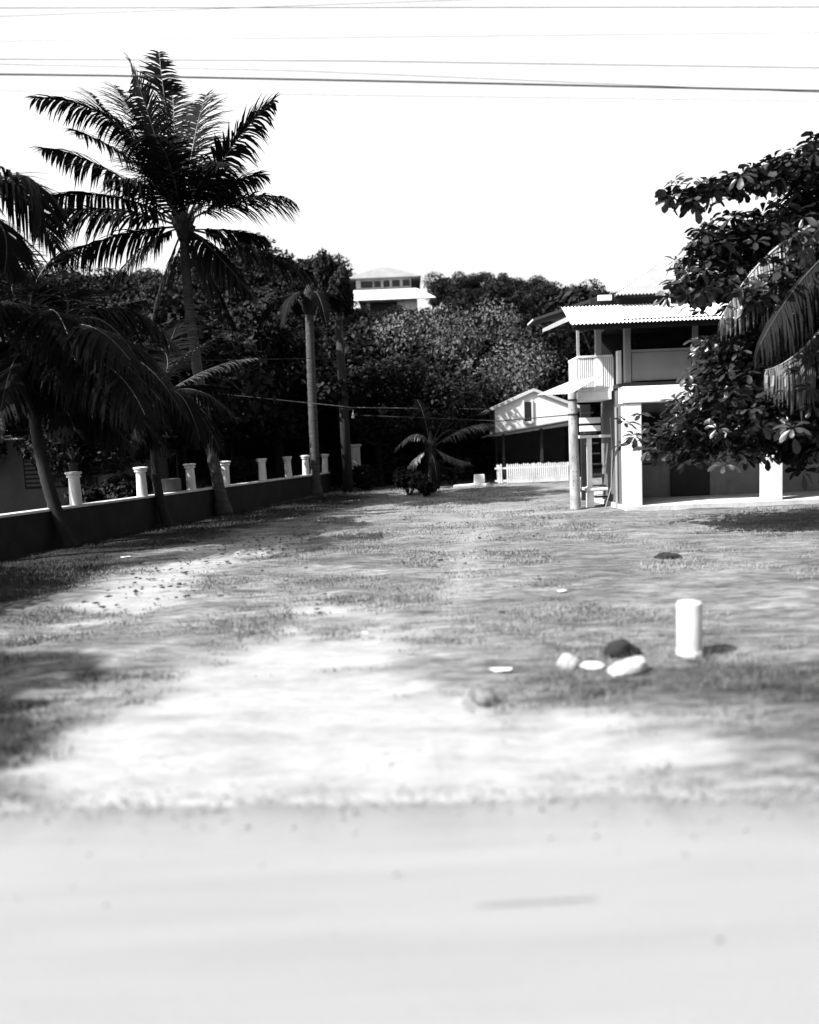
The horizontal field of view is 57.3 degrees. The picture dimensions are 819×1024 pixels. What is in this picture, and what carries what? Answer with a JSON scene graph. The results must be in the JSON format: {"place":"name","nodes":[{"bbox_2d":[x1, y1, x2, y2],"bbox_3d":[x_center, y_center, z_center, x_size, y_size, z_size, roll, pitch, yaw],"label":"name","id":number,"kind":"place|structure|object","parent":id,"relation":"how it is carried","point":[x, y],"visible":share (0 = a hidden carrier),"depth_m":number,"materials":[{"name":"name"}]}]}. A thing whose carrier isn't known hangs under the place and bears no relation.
{"place":"outdoors","nodes":[
{"label":"outdoors","id":0,"kind":"place"},
{"bbox_2d":[0,0,453,16],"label":"overhead cable","id":1,"kind":"object","parent":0,"point":[229,8],"visible":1,"depth_m":8.68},
{"bbox_2d":[168,323,601,488],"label":"hillside","id":2,"kind":"structure","parent":0,"point":[296,450],"depth_m":40.23,"materials":[{"name":"black plant"}]},
{"bbox_2d":[4,271,91,288],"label":"broadleaf tree","id":3,"kind":"object","parent":2,"relation":"on","point":[70,276],"depth_m":58.31,"materials":[{"name":"black plant"}]},
{"bbox_2d":[29,263,149,304],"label":"broadleaf tree","id":4,"kind":"object","parent":2,"relation":"on","point":[99,282],"visible":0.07,"depth_m":58.58,"materials":[{"name":"black plant"}]},
{"bbox_2d":[55,262,137,281],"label":"broadleaf tree","id":5,"kind":"object","parent":2,"relation":"on","point":[78,272],"depth_m":64.01,"materials":[{"name":"black plant"}]},
{"bbox_2d":[58,280,138,311],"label":"broadleaf tree","id":6,"kind":"object","parent":2,"relation":"on","point":[126,286],"visible":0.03,"depth_m":56.84,"materials":[{"name":"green plant"}]},
{"bbox_2d":[99,279,216,318],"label":"broadleaf tree","id":7,"kind":"object","parent":2,"relation":"on","point":[173,295],"visible":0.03,"depth_m":41.42,"materials":[{"name":"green plant"}]},
{"bbox_2d":[130,267,191,292],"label":"broadleaf tree","id":8,"kind":"object","parent":2,"relation":"on","point":[142,275],"visible":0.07,"depth_m":62.78,"materials":[{"name":"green plant"}]},
{"bbox_2d":[123,273,202,303],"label":"broadleaf tree","id":9,"kind":"object","parent":2,"relation":"on","point":[151,288],"visible":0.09,"depth_m":57.03,"materials":[{"name":"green plant"}]},
{"bbox_2d":[159,255,242,288],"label":"broadleaf tree","id":10,"kind":"object","parent":2,"relation":"on","point":[179,273],"visible":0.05,"depth_m":62.02,"materials":[{"name":"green plant"}]},
{"bbox_2d":[183,436,230,471],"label":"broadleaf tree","id":11,"kind":"object","parent":2,"relation":"on","point":[186,457],"depth_m":35.63,"materials":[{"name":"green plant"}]},
{"bbox_2d":[180,265,270,303],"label":"broadleaf tree","id":12,"kind":"object","parent":2,"relation":"on","point":[221,288],"visible":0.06,"depth_m":57.69,"materials":[{"name":"black plant"}]},
{"bbox_2d":[217,287,288,310],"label":"broadleaf tree","id":13,"kind":"object","parent":2,"relation":"on","point":[279,292],"visible":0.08,"depth_m":43.22,"materials":[{"name":"black plant"}]},
{"bbox_2d":[212,230,323,275],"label":"broadleaf tree","id":14,"kind":"object","parent":2,"relation":"on","point":[288,256],"visible":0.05,"depth_m":64.66,"materials":[{"name":"black plant"}]},
{"bbox_2d":[225,251,329,301],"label":"broadleaf tree","id":15,"kind":"object","parent":2,"relation":"on","point":[267,281],"visible":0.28,"depth_m":56.82,"materials":[{"name":"black plant"}]},
{"bbox_2d":[250,279,317,293],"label":"broadleaf tree","id":16,"kind":"object","parent":2,"relation":"on","point":[294,290],"depth_m":50.09,"materials":[{"name":"black plant"}]},
{"bbox_2d":[196,301,380,456],"bbox_3d":[-5.908,-5.043,35.335,9.221,8.858,8.483,-1,6,12],"label":"broadleaf tree","id":17,"kind":"object","parent":2,"relation":"on","point":[328,341],"visible":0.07,"depth_m":34.53,"materials":[{"name":"black plant"}]},
{"bbox_2d":[266,349,358,467],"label":"broadleaf tree","id":18,"kind":"object","parent":2,"relation":"on","point":[349,361],"visible":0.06,"depth_m":32.23,"materials":[{"name":"black plant"}]},
{"bbox_2d":[230,289,396,358],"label":"broadleaf tree","id":19,"kind":"object","parent":2,"relation":"on","point":[355,330],"visible":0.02,"depth_m":37.37,"materials":[{"name":"black plant"}]},
{"bbox_2d":[259,354,388,483],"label":"broadleaf tree","id":20,"kind":"object","parent":2,"relation":"on","point":[336,461],"visible":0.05,"depth_m":34.11,"materials":[{"name":"black plant"}]},
{"bbox_2d":[296,252,358,306],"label":"broadleaf tree","id":21,"kind":"object","parent":2,"relation":"on","point":[338,257],"depth_m":74.63,"materials":[{"name":"black plant"}]},
{"bbox_2d":[312,248,354,330],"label":"narrow tree","id":22,"kind":"object","parent":2,"relation":"on","point":[332,276],"visible":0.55,"depth_m":42.13,"materials":[{"name":"black plant"}]},
{"bbox_2d":[329,312,368,333],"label":"broadleaf tree","id":23,"kind":"object","parent":2,"relation":"on","point":[349,318],"visible":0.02,"depth_m":44.38,"materials":[{"name":"grey plant"}]},
{"bbox_2d":[353,305,372,318],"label":"broadleaf tree","id":24,"kind":"object","parent":2,"relation":"on","point":[363,311],"visible":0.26,"depth_m":60.20,"materials":[{"name":"grey plant"}]},
{"bbox_2d":[364,308,414,341],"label":"broadleaf tree","id":25,"kind":"object","parent":2,"relation":"on","point":[376,314],"visible":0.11,"depth_m":52.31,"materials":[{"name":"grey plant"}]},
{"bbox_2d":[349,268,435,326],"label":"hilltop house","id":26,"kind":"structure","parent":2,"relation":"on","point":[380,289],"depth_m":65.73,"materials":[{"name":"white paint"}]},
{"bbox_2d":[381,303,416,317],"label":"broadleaf tree","id":27,"kind":"object","parent":2,"relation":"on","point":[391,309],"visible":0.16,"depth_m":59.33,"materials":[{"name":"grey plant"}]},
{"bbox_2d":[323,349,482,465],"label":"broadleaf tree","id":28,"kind":"object","parent":2,"relation":"on","point":[455,367],"visible":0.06,"depth_m":33.38,"materials":[{"name":"grey plant"}]},
{"bbox_2d":[370,321,511,462],"bbox_3d":[0.579,-5.749,40.121,10.915,7.879,10.166,-1,5,11],"label":"broadleaf tree","id":29,"kind":"object","parent":2,"relation":"on","point":[487,346],"visible":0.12,"depth_m":36.05,"materials":[{"name":"grey plant"}]},
{"bbox_2d":[421,271,473,310],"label":"broadleaf tree","id":30,"kind":"object","parent":2,"relation":"on","point":[440,287],"visible":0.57,"depth_m":73.02,"materials":[{"name":"black plant"}]},
{"bbox_2d":[401,292,515,352],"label":"broadleaf tree","id":31,"kind":"object","parent":2,"relation":"on","point":[474,306],"visible":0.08,"depth_m":43.85,"materials":[{"name":"grey plant"}]},
{"bbox_2d":[387,346,531,457],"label":"broadleaf tree","id":32,"kind":"object","parent":2,"relation":"on","point":[487,440],"visible":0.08,"depth_m":34.59,"materials":[{"name":"grey plant"}]},
{"bbox_2d":[447,270,495,301],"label":"broadleaf tree","id":33,"kind":"object","parent":2,"relation":"on","point":[474,281],"visible":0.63,"depth_m":70.64,"materials":[{"name":"black plant"}]},
{"bbox_2d":[481,272,510,297],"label":"broadleaf tree","id":34,"kind":"object","parent":2,"relation":"on","point":[502,275],"visible":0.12,"depth_m":67.30,"materials":[{"name":"black plant"}]},
{"bbox_2d":[454,277,539,330],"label":"broadleaf tree","id":35,"kind":"object","parent":2,"relation":"on","point":[520,300],"visible":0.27,"depth_m":51.00,"materials":[{"name":"grey plant"}]},
{"bbox_2d":[497,275,547,321],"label":"broadleaf tree","id":36,"kind":"object","parent":2,"relation":"on","point":[519,285],"visible":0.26,"depth_m":63.05,"materials":[{"name":"black plant"}]},
{"bbox_2d":[467,331,590,438],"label":"feathery tree","id":37,"kind":"object","parent":2,"relation":"on","point":[514,345],"visible":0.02,"depth_m":36.32,"materials":[{"name":"grey plant"}]},
{"bbox_2d":[488,318,569,364],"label":"broadleaf tree","id":38,"kind":"object","parent":2,"relation":"on","point":[501,325],"depth_m":44.49,"materials":[{"name":"grey plant"}]},
{"bbox_2d":[516,285,569,326],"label":"broadleaf tree","id":39,"kind":"object","parent":2,"relation":"on","point":[536,300],"visible":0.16,"depth_m":57.52,"materials":[{"name":"grey plant"}]},
{"bbox_2d":[495,354,600,435],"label":"broadleaf tree","id":40,"kind":"object","parent":2,"relation":"on","point":[584,403],"visible":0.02,"depth_m":38.46,"materials":[{"name":"grey plant"}]},
{"bbox_2d":[496,285,614,421],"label":"broadleaf tree","id":41,"kind":"object","parent":2,"relation":"on","point":[557,335],"visible":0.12,"depth_m":33.92,"materials":[{"name":"grey plant"}]},
{"bbox_2d":[532,278,605,316],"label":"broadleaf tree","id":42,"kind":"object","parent":2,"relation":"on","point":[575,287],"visible":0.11,"depth_m":57.11,"materials":[{"name":"black plant"}]},
{"bbox_2d":[581,332,600,416],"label":"broadleaf tree","id":43,"kind":"object","parent":2,"relation":"on","point":[598,405],"visible":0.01,"depth_m":35.59,"materials":[{"name":"grey plant"}]},
{"bbox_2d":[42,91,768,100],"bbox_3d":[0.244,-4.973,8.973,20.914,1.063,0.003,-2,5,0],"label":"overhead cable","id":44,"kind":"object","parent":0,"point":[379,95],"visible":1,"depth_m":8.97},
{"bbox_2d":[0,59,816,67],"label":"overhead cable","id":45,"kind":"object","parent":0,"point":[403,61],"visible":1,"depth_m":8.55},
{"bbox_2d":[0,468,818,811],"bbox_3d":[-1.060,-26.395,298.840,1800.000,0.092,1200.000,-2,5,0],"label":"ground","id":46,"kind":"structure","parent":0,"point":[246,710],"depth_m":6.09,"materials":[{"name":"grey plant"}]},
{"bbox_2d":[0,331,42,458],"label":"broadleaf tree","id":47,"kind":"object","parent":46,"relation":"on","point":[24,426],"visible":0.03,"depth_m":21.13,"materials":[{"name":"black plant"}]},
{"bbox_2d":[0,166,79,326],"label":"coconut palm","id":48,"kind":"object","parent":46,"relation":"on","point":[27,196],"visible":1,"depth_m":11.79,"materials":[{"name":"black plant"}]},
{"bbox_2d":[8,386,149,488],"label":"broadleaf tree","id":49,"kind":"object","parent":46,"relation":"on","point":[92,463],"visible":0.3,"depth_m":18.64,"materials":[{"name":"black plant"}]},
{"bbox_2d":[0,424,177,513],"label":"outbuilding","id":50,"kind":"structure","parent":46,"relation":"on","point":[21,487],"depth_m":21.99,"materials":[{"name":"grey paint"}]},
{"bbox_2d":[22,452,67,488],"bbox_3d":[-10.608,-1.243,21.889,1.300,1.100,0.097,-2,5,0],"label":"window","id":51,"kind":"structure","parent":50,"relation":"in","point":[31,476],"depth_m":21.88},
{"bbox_2d":[0,244,190,547],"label":"coconut palm","id":52,"kind":"object","parent":46,"relation":"on","point":[71,369],"visible":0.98,"depth_m":13.33,"materials":[{"name":"black plant"}]},
{"bbox_2d":[63,480,136,504],"bbox_3d":[-7.420,-0.149,18.254,1.614,1.288,1.582,-2,5,0],"label":"shrub","id":53,"kind":"object","parent":46,"relation":"on","point":[86,492],"visible":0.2,"depth_m":17.86,"materials":[{"name":"black plant"}]},
{"bbox_2d":[90,471,152,500],"bbox_3d":[-7.257,-0.286,18.895,1.501,1.417,2.094,-2,5,0],"label":"shrub","id":54,"kind":"object","parent":46,"relation":"on","point":[116,481],"visible":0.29,"depth_m":18.50,"materials":[{"name":"black plant"}]},
{"bbox_2d":[0,278,290,454],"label":"broadleaf tree","id":55,"kind":"object","parent":46,"relation":"on","point":[221,352],"visible":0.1,"depth_m":22.86,"materials":[{"name":"black plant"}]},
{"bbox_2d":[0,454,329,557],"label":"boundary wall","id":56,"kind":"structure","parent":46,"relation":"on","point":[23,532],"depth_m":17.60,"materials":[{"name":"white paint"}]},
{"bbox_2d":[66,446,80,470],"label":"potted plant","id":57,"kind":"object","parent":56,"relation":"on","point":[72,465],"visible":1,"depth_m":15.53,"materials":[{"name":"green plant"}]},
{"bbox_2d":[23,50,317,515],"bbox_3d":[-6.215,-6.011,19.930,6.954,12.481,6.788,-5,6,-25],"label":"coconut palm","id":58,"kind":"object","parent":46,"relation":"on","point":[170,157],"visible":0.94,"depth_m":19.50,"materials":[{"name":"black plant"}]},
{"bbox_2d":[161,478,181,492],"bbox_3d":[-6.128,-0.313,19.233,0.600,1.092,0.600,-2,5,0],"label":"drum","id":59,"kind":"object","parent":46,"relation":"on","point":[171,484],"visible":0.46,"depth_m":18.95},
{"bbox_2d":[97,318,259,526],"bbox_3d":[-6.071,-2.222,18.028,4.590,5.309,3.774,-1,6,16],"label":"coconut palm","id":60,"kind":"object","parent":46,"relation":"on","point":[202,430],"visible":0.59,"depth_m":17.54,"materials":[{"name":"black plant"}]},
{"bbox_2d":[201,455,258,487],"bbox_3d":[-6.074,-1.151,26.066,2.274,1.707,2.597,-2,5,0],"label":"shrub","id":61,"kind":"object","parent":46,"relation":"on","point":[241,470],"visible":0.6,"depth_m":25.08,"materials":[{"name":"black plant"}]},
{"bbox_2d":[173,295,332,463],"bbox_3d":[-6.809,-4.103,30.391,8.802,8.272,7.996,-7,7,-43],"label":"broadleaf tree","id":62,"kind":"object","parent":46,"relation":"on","point":[272,320],"visible":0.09,"depth_m":28.15,"materials":[{"name":"black plant"}]},
{"bbox_2d":[212,319,375,477],"bbox_3d":[-5.295,-3.865,30.245,8.046,7.561,7.309,-2,5,0],"label":"broadleaf tree","id":63,"kind":"object","parent":46,"relation":"on","point":[292,365],"visible":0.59,"depth_m":28.34,"materials":[{"name":"black plant"}]},
{"bbox_2d":[13,515,576,624],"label":"leaf litter","id":64,"kind":"object","parent":46,"relation":"on","point":[156,568],"visible":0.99,"depth_m":11.36,"materials":[{"name":"plant"}]},
{"bbox_2d":[258,284,360,495],"bbox_3d":[-3.401,-4.313,26.992,3.050,7.476,3.314,2,7,39],"label":"coconut palm","id":65,"kind":"object","parent":46,"relation":"on","point":[305,303],"visible":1,"depth_m":26.54,"materials":[{"name":"grey plant"}]},
{"bbox_2d":[320,466,342,490],"bbox_3d":[-3.178,-1.270,29.329,1.738,1.100,1.625,-6,6,-32],"label":"shrub","id":66,"kind":"object","parent":46,"relation":"on","point":[334,480],"visible":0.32,"depth_m":29.40,"materials":[{"name":"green plant"}]},
{"bbox_2d":[335,320,353,491],"bbox_3d":[-2.321,-3.872,27.922,0.612,6.436,0.386,-1,6,15],"label":"utility pole","id":67,"kind":"object","parent":46,"relation":"on","point":[347,477],"visible":0.92,"depth_m":27.85,"materials":[{"name":"grey wood"}]},
{"bbox_2d":[357,414,573,420],"bbox_3d":[1.846,-3.054,23.432,2.179,0.592,11.574,-6,6,-31],"label":"overhead cable","id":68,"kind":"object","parent":67,"relation":"attached to","point":[468,419],"visible":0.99,"depth_m":24.58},
{"bbox_2d":[351,444,360,488],"bbox_3d":[-2.152,-1.777,29.958,0.520,1.869,0.520,-2,5,0],"label":"gate post","id":69,"kind":"object","parent":46,"relation":"on","point":[355,455],"visible":0.38,"depth_m":29.72,"materials":[{"name":"concrete"}]},
{"bbox_2d":[352,463,377,489],"bbox_3d":[-1.845,-1.336,29.104,1.247,1.163,1.838,-2,5,0],"label":"shrub","id":70,"kind":"object","parent":46,"relation":"on","point":[364,477],"visible":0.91,"depth_m":28.63,"materials":[{"name":"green plant"}]},
{"bbox_2d":[318,351,434,486],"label":"broadleaf tree","id":71,"kind":"object","parent":46,"relation":"on","point":[401,425],"visible":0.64,"depth_m":29.47,"materials":[{"name":"black plant"}]},
{"bbox_2d":[0,705,818,941],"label":"gravel","id":72,"kind":"structure","parent":46,"relation":"on","point":[652,787],"depth_m":3.80,"materials":[{"name":"grey gravel"}]},
{"bbox_2d":[392,466,428,495],"bbox_3d":[-0.053,-1.010,25.219,1.020,1.094,1.574,-7,7,-41],"label":"shrub","id":73,"kind":"object","parent":46,"relation":"on","point":[404,478],"visible":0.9,"depth_m":24.97,"materials":[{"name":"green plant"}]},
{"bbox_2d":[355,366,498,475],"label":"broadleaf tree","id":74,"kind":"object","parent":46,"relation":"on","point":[440,393],"visible":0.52,"depth_m":30.33,"materials":[{"name":"black plant"}]},
{"bbox_2d":[415,480,438,496],"bbox_3d":[0.563,-0.754,24.573,0.805,0.656,0.840,-2,5,0],"label":"shrub","id":75,"kind":"object","parent":46,"relation":"on","point":[425,487],"visible":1,"depth_m":24.36,"materials":[{"name":"black plant"}]},
{"bbox_2d":[394,399,494,489],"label":"young palm","id":76,"kind":"object","parent":46,"relation":"on","point":[434,468],"visible":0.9,"depth_m":26.22,"materials":[{"name":"grey plant"}]},
{"bbox_2d":[424,456,473,484],"bbox_3d":[1.659,-1.624,29.993,1.757,1.285,1.944,1,6,31],"label":"shrub","id":77,"kind":"object","parent":46,"relation":"on","point":[456,470],"visible":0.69,"depth_m":29.75,"materials":[{"name":"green plant"}]},
{"bbox_2d":[453,483,489,487],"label":"concrete slab","id":78,"kind":"structure","parent":46,"relation":"on","point":[470,484],"depth_m":28.48,"materials":[{"name":"white paint"}]},
{"bbox_2d":[474,474,484,483],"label":"concrete block","id":79,"kind":"structure","parent":78,"relation":"on","point":[479,478],"depth_m":28.72,"materials":[{"name":"white paint"}]},
{"bbox_2d":[371,296,580,468],"bbox_3d":[2.776,-5.479,36.532,9.010,10.282,9.874,-5,6,-23],"label":"feathery tree","id":80,"kind":"object","parent":46,"relation":"on","point":[442,332],"visible":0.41,"depth_m":34.55,"materials":[{"name":"grey plant"}]},
{"bbox_2d":[467,686,498,706],"bbox_3d":[0.512,1.293,5.238,0.234,0.124,0.174,18,5,-2],"label":"rock","id":81,"kind":"object","parent":46,"relation":"on","point":[486,697],"visible":0.98,"depth_m":5.19,"materials":[{"name":"grey stone"}]},
{"bbox_2d":[480,388,580,482],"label":"cottage","id":82,"kind":"structure","parent":46,"relation":"on","point":[531,441],"depth_m":31.43,"materials":[{"name":"white paint"}]},
{"bbox_2d":[522,400,532,423],"bbox_3d":[4.946,-4.183,31.323,0.434,0.970,0.077,-2,5,0],"label":"window","id":83,"kind":"structure","parent":82,"relation":"in","point":[527,407],"depth_m":31.31,"materials":[{"name":"white paint"}]},
{"bbox_2d":[495,462,568,483],"bbox_3d":[4.811,-1.512,29.457,2.918,0.880,0.140,-2,5,0],"label":"picket fence","id":84,"kind":"object","parent":46,"relation":"on","point":[527,470],"visible":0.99,"depth_m":29.39,"materials":[{"name":"white paint"}]},
{"bbox_2d":[556,653,579,668],"bbox_3d":[1.246,1.192,5.918,0.183,0.157,0.160,-2,5,0],"label":"rock","id":85,"kind":"object","parent":46,"relation":"on","point":[565,660],"visible":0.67,"depth_m":5.87,"materials":[{"name":"stone"}]},
{"bbox_2d":[568,391,580,509],"bbox_3d":[4.013,-1.482,18.257,0.275,2.994,0.264,-2,5,0],"label":"concrete pole","id":86,"kind":"object","parent":46,"relation":"on","point":[574,479],"visible":0.94,"depth_m":18.17,"materials":[{"name":"white concrete"}]},
{"bbox_2d":[579,661,604,669],"bbox_3d":[1.431,1.205,5.861,0.203,0.072,0.149,-4,6,-22],"label":"rock","id":87,"kind":"object","parent":46,"relation":"on","point":[592,665],"visible":0.92,"depth_m":5.83,"materials":[{"name":"stone"}]},
{"bbox_2d":[602,638,641,658],"bbox_3d":[1.737,1.139,6.159,0.326,0.213,0.196,-2,5,0],"label":"rock","id":88,"kind":"object","parent":46,"relation":"on","point":[621,648],"visible":0.81,"depth_m":6.09,"materials":[{"name":"stone"}]},
{"bbox_2d":[462,555,793,715],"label":"weeds","id":89,"kind":"object","parent":46,"relation":"on","point":[659,674],"visible":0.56,"depth_m":5.75,"materials":[{"name":"plant"}]},
{"bbox_2d":[607,656,649,676],"bbox_3d":[1.661,1.197,5.707,0.344,0.147,0.206,-16,10,-18],"label":"rock","id":90,"kind":"object","parent":46,"relation":"on","point":[634,665],"visible":0.8,"depth_m":5.64,"materials":[{"name":"stone"}]},
{"bbox_2d":[653,552,681,559],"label":"dark clump","id":91,"kind":"object","parent":46,"relation":"on","point":[666,555],"visible":0.83,"depth_m":10.68,"materials":[{"name":"plant"}]},
{"bbox_2d":[527,254,818,510],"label":"house","id":92,"kind":"structure","parent":46,"relation":"on","point":[640,360],"depth_m":17.97,"materials":[{"name":"paint"}]},
{"bbox_2d":[631,332,666,349],"bbox_3d":[6.036,-4.203,19.016,1.000,1.100,0.088,-2,5,0],"label":"window","id":93,"kind":"structure","parent":92,"relation":"in","point":[651,340],"depth_m":18.96,"materials":[{"name":"black glass"}]},
{"bbox_2d":[642,413,662,464],"bbox_3d":[5.905,-1.851,19.182,1.170,1.300,0.098,-2,5,0],"label":"window","id":94,"kind":"structure","parent":92,"relation":"in","point":[651,420],"depth_m":19.10,"materials":[{"name":"black glass"}]},
{"bbox_2d":[670,444,709,496],"bbox_3d":[7.198,-1.433,19.247,1.000,2.046,0.058,-2,5,0],"label":"door","id":95,"kind":"structure","parent":92,"relation":"in","point":[693,481],"depth_m":19.28,"materials":[{"name":"grey metal"}]},
{"bbox_2d":[686,329,724,365],"bbox_3d":[7.535,-4.263,19.016,1.000,1.100,0.088,-2,5,0],"label":"window","id":96,"kind":"structure","parent":92,"relation":"in","point":[705,333],"depth_m":18.95,"materials":[{"name":"black glass"}]},
{"bbox_2d":[676,599,702,658],"bbox_3d":[2.269,0.985,6.079,0.208,0.534,0.208,-2,5,0],"label":"bollard","id":97,"kind":"object","parent":46,"relation":"on","point":[689,623],"visible":0.73,"depth_m":6.00,"materials":[{"name":"paint"}]},
{"bbox_2d":[612,131,818,489],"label":"almond tree","id":98,"kind":"object","parent":46,"relation":"on","point":[724,411],"visible":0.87,"depth_m":12.76,"materials":[{"name":"black plant"}]},
{"bbox_2d":[717,190,818,425],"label":"coconut palm","id":99,"kind":"object","parent":46,"relation":"on","point":[781,376],"visible":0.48,"depth_m":12.01,"materials":[{"name":"grey plant"}]},
{"bbox_2d":[0,793,818,1023],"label":"road","id":100,"kind":"structure","parent":0,"point":[191,922],"depth_m":2.84,"materials":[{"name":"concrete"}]},
{"bbox_2d":[474,898,597,905],"bbox_3d":[0.487,1.496,2.879,0.492,0.001,0.026,-2,5,0],"label":"road crack","id":101,"kind":"object","parent":100,"relation":"on","point":[545,901],"visible":1,"depth_m":2.88,"materials":[{"name":"grey asphalt"}]},
{"bbox_2d":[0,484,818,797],"bbox_3d":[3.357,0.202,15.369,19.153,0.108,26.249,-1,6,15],"label":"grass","id":102,"kind":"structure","parent":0,"point":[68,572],"depth_m":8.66,"materials":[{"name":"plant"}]},
{"bbox_2d":[0,73,818,91],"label":"overhead cable","id":103,"kind":"object","parent":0,"point":[348,80],"visible":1,"depth_m":8.38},
{"bbox_2d":[0,0,818,315],"label":"sky","id":104,"kind":"structure","parent":0,"point":[560,185],"materials":[{"name":"white"}]},
{"bbox_2d":[1,64,818,92],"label":"overhead cable","id":105,"kind":"object","parent":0,"point":[358,73],"visible":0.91,"depth_m":8.75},
{"bbox_2d":[76,7,772,7],"bbox_3d":[0.228,-6.036,8.973,20.925,0.780,0.008,-2,5,0],"label":"overhead cable","id":106,"kind":"object","parent":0,"point":[428,7],"visible":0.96,"depth_m":8.97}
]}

